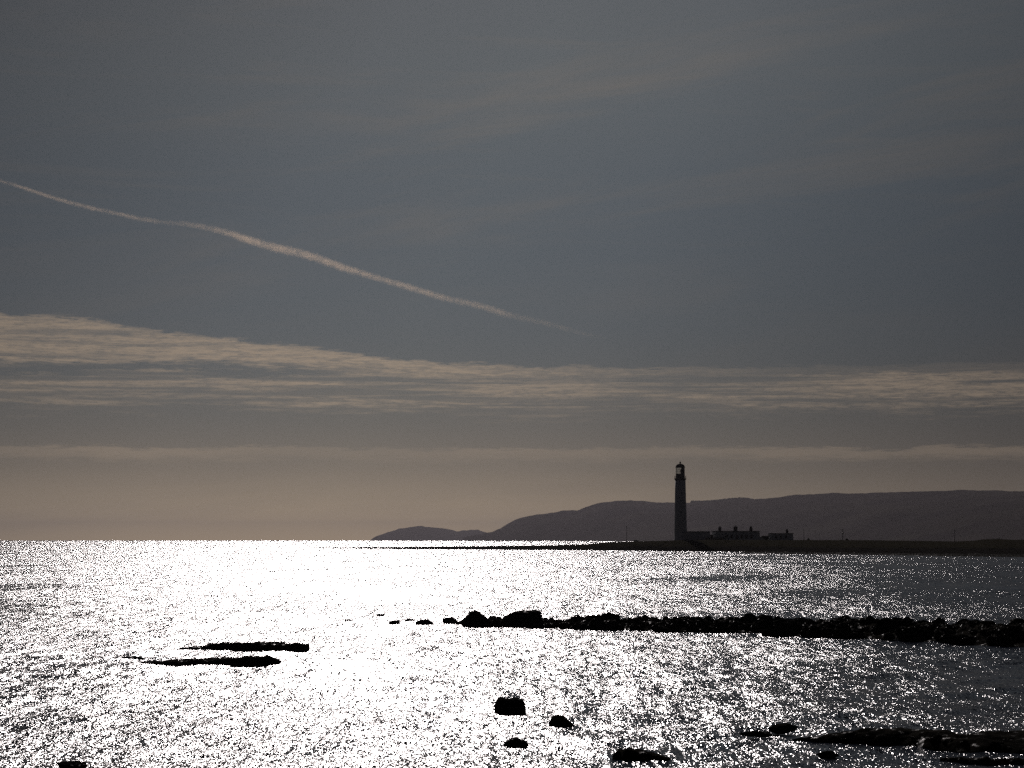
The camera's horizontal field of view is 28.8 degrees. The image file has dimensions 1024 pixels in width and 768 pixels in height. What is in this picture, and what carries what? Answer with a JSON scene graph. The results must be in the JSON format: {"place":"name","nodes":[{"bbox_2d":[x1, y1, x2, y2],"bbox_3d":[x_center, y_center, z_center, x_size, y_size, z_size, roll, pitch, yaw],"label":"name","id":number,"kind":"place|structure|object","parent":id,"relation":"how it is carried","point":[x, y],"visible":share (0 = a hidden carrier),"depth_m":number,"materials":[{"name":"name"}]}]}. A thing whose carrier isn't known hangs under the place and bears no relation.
{"place":"outdoors","nodes":[
{"label":"outdoors","id":0,"kind":"place"},
{"bbox_2d":[371,526,487,540],"bbox_3d":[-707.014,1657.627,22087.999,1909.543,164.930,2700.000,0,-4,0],"label":"headland","id":1,"kind":"structure","parent":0,"point":[418,533],"depth_m":21226.09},
{"bbox_2d":[0,540,1023,767],"bbox_3d":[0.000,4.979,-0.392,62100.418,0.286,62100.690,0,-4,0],"label":"sea","id":2,"kind":"structure","parent":0,"point":[367,687],"depth_m":83.54,"materials":[{"name":"liquid"}]},
{"bbox_2d":[56,760,87,767],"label":"rock","id":3,"kind":"object","parent":2,"relation":"on","point":[74,764],"visible":1,"depth_m":43.62,"materials":[{"name":"black stone"}]},
{"bbox_2d":[119,656,145,658],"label":"rock slab","id":4,"kind":"object","parent":2,"relation":"in","point":[130,657],"visible":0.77,"depth_m":84.04,"materials":[{"name":"black stone"}]},
{"bbox_2d":[138,655,281,665],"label":"rock slab","id":5,"kind":"object","parent":2,"relation":"in","point":[250,660],"visible":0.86,"depth_m":79.57,"materials":[{"name":"black stone"}]},
{"bbox_2d":[180,641,309,650],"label":"rock slab","id":6,"kind":"object","parent":2,"relation":"in","point":[262,646],"visible":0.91,"depth_m":90.71,"materials":[{"name":"black stone"}]},
{"bbox_2d":[389,620,400,623],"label":"rock","id":7,"kind":"object","parent":2,"relation":"on","point":[394,622],"visible":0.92,"depth_m":118.98,"materials":[{"name":"black stone"}]},
{"bbox_2d":[415,619,433,624],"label":"rock","id":8,"kind":"object","parent":2,"relation":"on","point":[425,622],"visible":0.93,"depth_m":118.41,"materials":[{"name":"black stone"}]},
{"bbox_2d":[494,697,525,714],"bbox_3d":[-0.056,9.451,57.880,0.924,0.706,1.430,0,-4,0],"label":"boulder","id":9,"kind":"object","parent":2,"relation":"in","point":[510,706],"visible":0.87,"depth_m":57.42,"materials":[{"name":"black stone"}]},
{"bbox_2d":[503,737,528,746],"bbox_3d":[0.107,8.853,48.643,0.697,0.455,0.666,-3,-5,30],"label":"rock","id":10,"kind":"object","parent":2,"relation":"in","point":[515,742],"visible":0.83,"depth_m":48.48,"materials":[{"name":"black stone"}]},
{"bbox_2d":[549,715,573,726],"bbox_3d":[1.343,9.243,54.059,0.920,0.524,0.643,-4,-6,40],"label":"rock","id":11,"kind":"object","parent":2,"relation":"in","point":[557,720],"visible":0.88,"depth_m":53.92,"materials":[{"name":"black stone"}]},
{"bbox_2d":[612,747,670,760],"bbox_3d":[2.976,8.636,45.944,1.353,0.466,1.319,0,-4,0],"label":"rock","id":12,"kind":"object","parent":2,"relation":"in","point":[629,753],"visible":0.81,"depth_m":45.64,"materials":[{"name":"black stone"}]},
{"bbox_2d":[444,617,1023,646],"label":"reef bed","id":13,"kind":"object","parent":2,"relation":"in","point":[961,629],"visible":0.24,"depth_m":104.17,"materials":[{"name":"black stone"}]},
{"bbox_2d":[442,617,456,623],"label":"rock","id":14,"kind":"object","parent":13,"relation":"on","point":[446,619],"visible":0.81,"depth_m":119.05,"materials":[{"name":"black stone"}]},
{"bbox_2d":[461,610,491,626],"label":"boulder","id":15,"kind":"object","parent":13,"relation":"on","point":[474,618],"visible":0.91,"depth_m":116.06,"materials":[{"name":"black stone"}]},
{"bbox_2d":[481,619,492,626],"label":"boulder","id":16,"kind":"object","parent":13,"relation":"on","point":[487,623],"visible":0.76,"depth_m":115.88,"materials":[{"name":"black stone"}]},
{"bbox_2d":[492,618,499,625],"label":"boulder","id":17,"kind":"object","parent":13,"relation":"on","point":[495,621],"visible":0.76,"depth_m":116.10,"materials":[{"name":"black stone"}]},
{"bbox_2d":[498,610,542,627],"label":"boulder","id":18,"kind":"object","parent":13,"relation":"on","point":[530,618],"visible":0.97,"depth_m":114.35,"materials":[{"name":"black stone"}]},
{"bbox_2d":[544,622,558,627],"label":"boulder","id":19,"kind":"object","parent":13,"relation":"on","point":[552,625],"visible":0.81,"depth_m":113.02,"materials":[{"name":"black stone"}]},
{"bbox_2d":[552,619,561,623],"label":"boulder","id":20,"kind":"object","parent":13,"relation":"on","point":[558,621],"visible":0.27,"depth_m":114.34,"materials":[{"name":"black stone"}]},
{"bbox_2d":[559,622,573,628],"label":"boulder","id":21,"kind":"object","parent":13,"relation":"on","point":[562,625],"visible":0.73,"depth_m":112.66,"materials":[{"name":"black stone"}]},
{"bbox_2d":[570,624,579,628],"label":"boulder","id":22,"kind":"object","parent":13,"relation":"on","point":[575,626],"visible":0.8,"depth_m":111.82,"materials":[{"name":"black stone"}]},
{"bbox_2d":[572,615,582,621],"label":"boulder","id":23,"kind":"object","parent":13,"relation":"on","point":[577,618],"visible":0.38,"depth_m":116.85,"materials":[{"name":"black stone"}]},
{"bbox_2d":[580,615,600,620],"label":"boulder","id":24,"kind":"object","parent":13,"relation":"on","point":[589,617],"visible":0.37,"depth_m":116.11,"materials":[{"name":"black stone"}]},
{"bbox_2d":[602,619,616,629],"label":"boulder","id":25,"kind":"object","parent":13,"relation":"on","point":[609,624],"visible":0.78,"depth_m":111.24,"materials":[{"name":"black stone"}]},
{"bbox_2d":[600,612,619,621],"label":"boulder","id":26,"kind":"object","parent":13,"relation":"on","point":[606,616],"visible":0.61,"depth_m":112.82,"materials":[{"name":"black stone"}]},
{"bbox_2d":[620,619,630,622],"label":"boulder","id":27,"kind":"object","parent":13,"relation":"on","point":[625,620],"visible":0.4,"depth_m":114.02,"materials":[{"name":"black stone"}]},
{"bbox_2d":[639,615,650,621],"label":"boulder","id":28,"kind":"object","parent":13,"relation":"on","point":[645,618],"visible":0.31,"depth_m":114.98,"materials":[{"name":"black stone"}]},
{"bbox_2d":[651,623,658,630],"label":"boulder","id":29,"kind":"object","parent":13,"relation":"on","point":[654,626],"visible":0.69,"depth_m":109.75,"materials":[{"name":"black stone"}]},
{"bbox_2d":[655,625,669,632],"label":"boulder","id":30,"kind":"object","parent":13,"relation":"on","point":[661,629],"visible":0.8,"depth_m":108.68,"materials":[{"name":"black stone"}]},
{"bbox_2d":[666,620,679,631],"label":"boulder","id":31,"kind":"object","parent":13,"relation":"on","point":[673,625],"visible":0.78,"depth_m":109.32,"materials":[{"name":"black stone"}]},
{"bbox_2d":[676,618,686,628],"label":"boulder","id":32,"kind":"object","parent":13,"relation":"on","point":[682,623],"visible":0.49,"depth_m":110.00,"materials":[{"name":"black stone"}]},
{"bbox_2d":[682,616,694,619],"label":"boulder","id":33,"kind":"object","parent":13,"relation":"on","point":[685,617],"visible":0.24,"depth_m":114.14,"materials":[{"name":"black stone"}]},
{"bbox_2d":[685,624,698,632],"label":"boulder","id":34,"kind":"object","parent":13,"relation":"on","point":[690,628],"visible":0.84,"depth_m":108.16,"materials":[{"name":"black stone"}]},
{"bbox_2d":[688,620,696,625],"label":"boulder","id":35,"kind":"object","parent":13,"relation":"on","point":[692,622],"visible":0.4,"depth_m":109.81,"materials":[{"name":"black stone"}]},
{"bbox_2d":[702,616,713,621],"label":"boulder","id":36,"kind":"object","parent":13,"relation":"on","point":[709,618],"visible":0.34,"depth_m":112.42,"materials":[{"name":"black stone"}]},
{"bbox_2d":[711,618,729,630],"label":"boulder","id":37,"kind":"object","parent":13,"relation":"on","point":[720,623],"visible":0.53,"depth_m":108.15,"materials":[{"name":"black stone"}]},
{"bbox_2d":[729,617,741,621],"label":"boulder","id":38,"kind":"object","parent":13,"relation":"on","point":[736,619],"visible":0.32,"depth_m":111.50,"materials":[{"name":"black stone"}]},
{"bbox_2d":[740,613,756,623],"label":"boulder","id":39,"kind":"object","parent":13,"relation":"on","point":[749,618],"visible":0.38,"depth_m":111.18,"materials":[{"name":"black stone"}]},
{"bbox_2d":[755,614,773,621],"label":"boulder","id":40,"kind":"object","parent":13,"relation":"on","point":[762,617],"visible":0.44,"depth_m":111.10,"materials":[{"name":"black stone"}]},
{"bbox_2d":[794,617,807,623],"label":"boulder","id":41,"kind":"object","parent":13,"relation":"on","point":[801,620],"visible":0.29,"depth_m":109.84,"materials":[{"name":"black stone"}]},
{"bbox_2d":[802,623,809,630],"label":"boulder","id":42,"kind":"object","parent":13,"relation":"on","point":[805,626],"visible":0.45,"depth_m":105.13,"materials":[{"name":"black stone"}]},
{"bbox_2d":[818,620,837,624],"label":"boulder","id":43,"kind":"object","parent":13,"relation":"on","point":[828,621],"visible":0.26,"depth_m":106.24,"materials":[{"name":"black stone"}]},
{"bbox_2d":[841,615,850,620],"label":"boulder","id":44,"kind":"object","parent":13,"relation":"on","point":[845,617],"visible":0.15,"depth_m":113.45,"materials":[{"name":"black stone"}]},
{"bbox_2d":[853,618,865,623],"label":"boulder","id":45,"kind":"object","parent":13,"relation":"on","point":[861,620],"visible":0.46,"depth_m":107.30,"materials":[{"name":"black stone"}]},
{"bbox_2d":[862,626,869,632],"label":"boulder","id":46,"kind":"object","parent":13,"relation":"on","point":[866,628],"visible":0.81,"depth_m":103.81,"materials":[{"name":"black stone"}]},
{"bbox_2d":[862,616,875,624],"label":"boulder","id":47,"kind":"object","parent":13,"relation":"on","point":[870,620],"visible":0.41,"depth_m":106.98,"materials":[{"name":"black stone"}]},
{"bbox_2d":[881,632,894,639],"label":"boulder","id":48,"kind":"object","parent":13,"relation":"on","point":[889,636],"visible":0.88,"depth_m":99.48,"materials":[{"name":"black stone"}]},
{"bbox_2d":[906,619,916,626],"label":"boulder","id":49,"kind":"object","parent":13,"relation":"on","point":[911,622],"visible":0.26,"depth_m":104.58,"materials":[{"name":"black stone"}]},
{"bbox_2d":[915,620,929,622],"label":"boulder","id":50,"kind":"object","parent":13,"relation":"on","point":[921,621],"visible":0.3,"depth_m":109.05,"materials":[{"name":"black stone"}]},
{"bbox_2d":[921,623,936,635],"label":"boulder","id":51,"kind":"object","parent":13,"relation":"on","point":[930,628],"visible":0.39,"depth_m":100.17,"materials":[{"name":"black stone"}]},
{"bbox_2d":[930,617,944,623],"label":"boulder","id":52,"kind":"object","parent":13,"relation":"on","point":[938,620],"visible":0.35,"depth_m":105.94,"materials":[{"name":"black stone"}]},
{"bbox_2d":[933,627,946,640],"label":"boulder","id":53,"kind":"object","parent":13,"relation":"on","point":[939,631],"visible":0.62,"depth_m":98.38,"materials":[{"name":"black stone"}]},
{"bbox_2d":[939,633,948,642],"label":"boulder","id":54,"kind":"object","parent":13,"relation":"on","point":[944,635],"visible":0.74,"depth_m":97.17,"materials":[{"name":"black stone"}]},
{"bbox_2d":[944,624,954,630],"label":"boulder","id":55,"kind":"object","parent":13,"relation":"on","point":[948,627],"visible":0.31,"depth_m":100.10,"materials":[{"name":"black stone"}]},
{"bbox_2d":[955,618,969,624],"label":"boulder","id":56,"kind":"object","parent":13,"relation":"on","point":[961,620],"visible":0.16,"depth_m":109.01,"materials":[{"name":"black stone"}]},
{"bbox_2d":[963,620,979,627],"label":"boulder","id":57,"kind":"object","parent":13,"relation":"on","point":[970,623],"visible":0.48,"depth_m":102.83,"materials":[{"name":"black stone"}]},
{"bbox_2d":[970,630,977,634],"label":"boulder","id":58,"kind":"object","parent":13,"relation":"on","point":[973,632],"visible":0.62,"depth_m":98.63,"materials":[{"name":"black stone"}]},
{"bbox_2d":[974,622,990,627],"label":"boulder","id":59,"kind":"object","parent":13,"relation":"on","point":[987,624],"visible":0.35,"depth_m":102.42,"materials":[{"name":"black stone"}]},
{"bbox_2d":[1009,618,1023,624],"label":"boulder","id":60,"kind":"object","parent":13,"relation":"on","point":[1017,620],"visible":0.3,"depth_m":107.55,"materials":[{"name":"black stone"}]},
{"bbox_2d":[740,731,772,736],"bbox_3d":[6.267,8.963,50.957,0.817,0.162,0.412,1,-5,-16],"label":"rock","id":61,"kind":"object","parent":2,"relation":"on","point":[757,734],"visible":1,"depth_m":50.86,"materials":[{"name":"black stone"}]},
{"bbox_2d":[768,723,797,733],"bbox_3d":[7.064,8.992,51.890,0.761,0.308,0.550,0,-4,0],"label":"rock","id":62,"kind":"object","parent":2,"relation":"on","point":[783,728],"visible":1,"depth_m":51.74,"materials":[{"name":"black stone"}]},
{"bbox_2d":[816,751,838,757],"bbox_3d":[7.297,8.570,46.043,0.517,0.186,0.390,0,-4,0],"label":"rock","id":63,"kind":"object","parent":2,"relation":"on","point":[828,754],"visible":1,"depth_m":45.91,"materials":[{"name":"black stone"}]},
{"bbox_2d":[735,551,1023,556],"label":"rock shelf","id":64,"kind":"object","parent":2,"relation":"in","point":[945,554],"visible":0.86,"depth_m":652.40,"materials":[{"name":"black stone"}]},
{"bbox_2d":[793,728,1023,753],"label":"reef bed","id":65,"kind":"object","parent":2,"relation":"in","point":[980,741],"visible":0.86,"depth_m":48.47,"materials":[{"name":"black stone"}]},
{"bbox_2d":[928,735,942,741],"bbox_3d":[10.310,8.606,48.267,0.476,0.220,0.270,11,-2,-17],"label":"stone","id":66,"kind":"object","parent":65,"relation":"on","point":[933,738],"visible":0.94,"depth_m":48.18,"materials":[{"name":"black stone"}]},
{"bbox_2d":[940,756,1023,764],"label":"reef bed","id":67,"kind":"object","parent":2,"relation":"in","point":[985,760],"visible":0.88,"depth_m":45.01,"materials":[{"name":"black stone"}]},
{"bbox_2d":[0,0,1023,539],"label":"sky","id":68,"kind":"structure","parent":0,"point":[270,269],"materials":[{"name":"grey"}]},
{"bbox_2d":[314,539,1023,554],"bbox_3d":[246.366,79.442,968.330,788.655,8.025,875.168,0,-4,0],"label":"terrain","id":69,"kind":"structure","parent":0,"point":[995,546],"depth_m":872.43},
{"bbox_2d":[674,462,686,539],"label":"lighthouse","id":70,"kind":"object","parent":69,"relation":"on","point":[680,525],"visible":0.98,"depth_m":956.27,"materials":[{"name":"stone"}]},
{"bbox_2d":[686,531,709,539],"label":"outbuilding","id":71,"kind":"structure","parent":69,"relation":"on","point":[696,535],"depth_m":954.21,"materials":[{"name":"stone"}]},
{"bbox_2d":[705,538,723,539],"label":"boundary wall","id":72,"kind":"structure","parent":69,"relation":"on","point":[714,538],"depth_m":950.52,"materials":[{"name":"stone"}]},
{"bbox_2d":[711,526,759,539],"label":"cottage","id":73,"kind":"structure","parent":69,"relation":"on","point":[735,534],"depth_m":953.07,"materials":[{"name":"stone"}]},
{"bbox_2d":[768,529,792,539],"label":"cottage","id":74,"kind":"structure","parent":69,"relation":"on","point":[781,536],"depth_m":953.83,"materials":[{"name":"stone"}]},
{"bbox_2d":[461,490,1023,540],"bbox_3d":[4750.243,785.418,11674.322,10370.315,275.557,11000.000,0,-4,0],"label":"hills","id":75,"kind":"structure","parent":0,"point":[970,515],"depth_m":9888.62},
{"bbox_2d":[690,497,751,502],"bbox_3d":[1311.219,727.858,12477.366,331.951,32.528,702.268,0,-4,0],"label":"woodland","id":76,"kind":"object","parent":75,"relation":"on","point":[727,499],"visible":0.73,"depth_m":12449.43,"materials":[{"name":"plant"}]}
]}

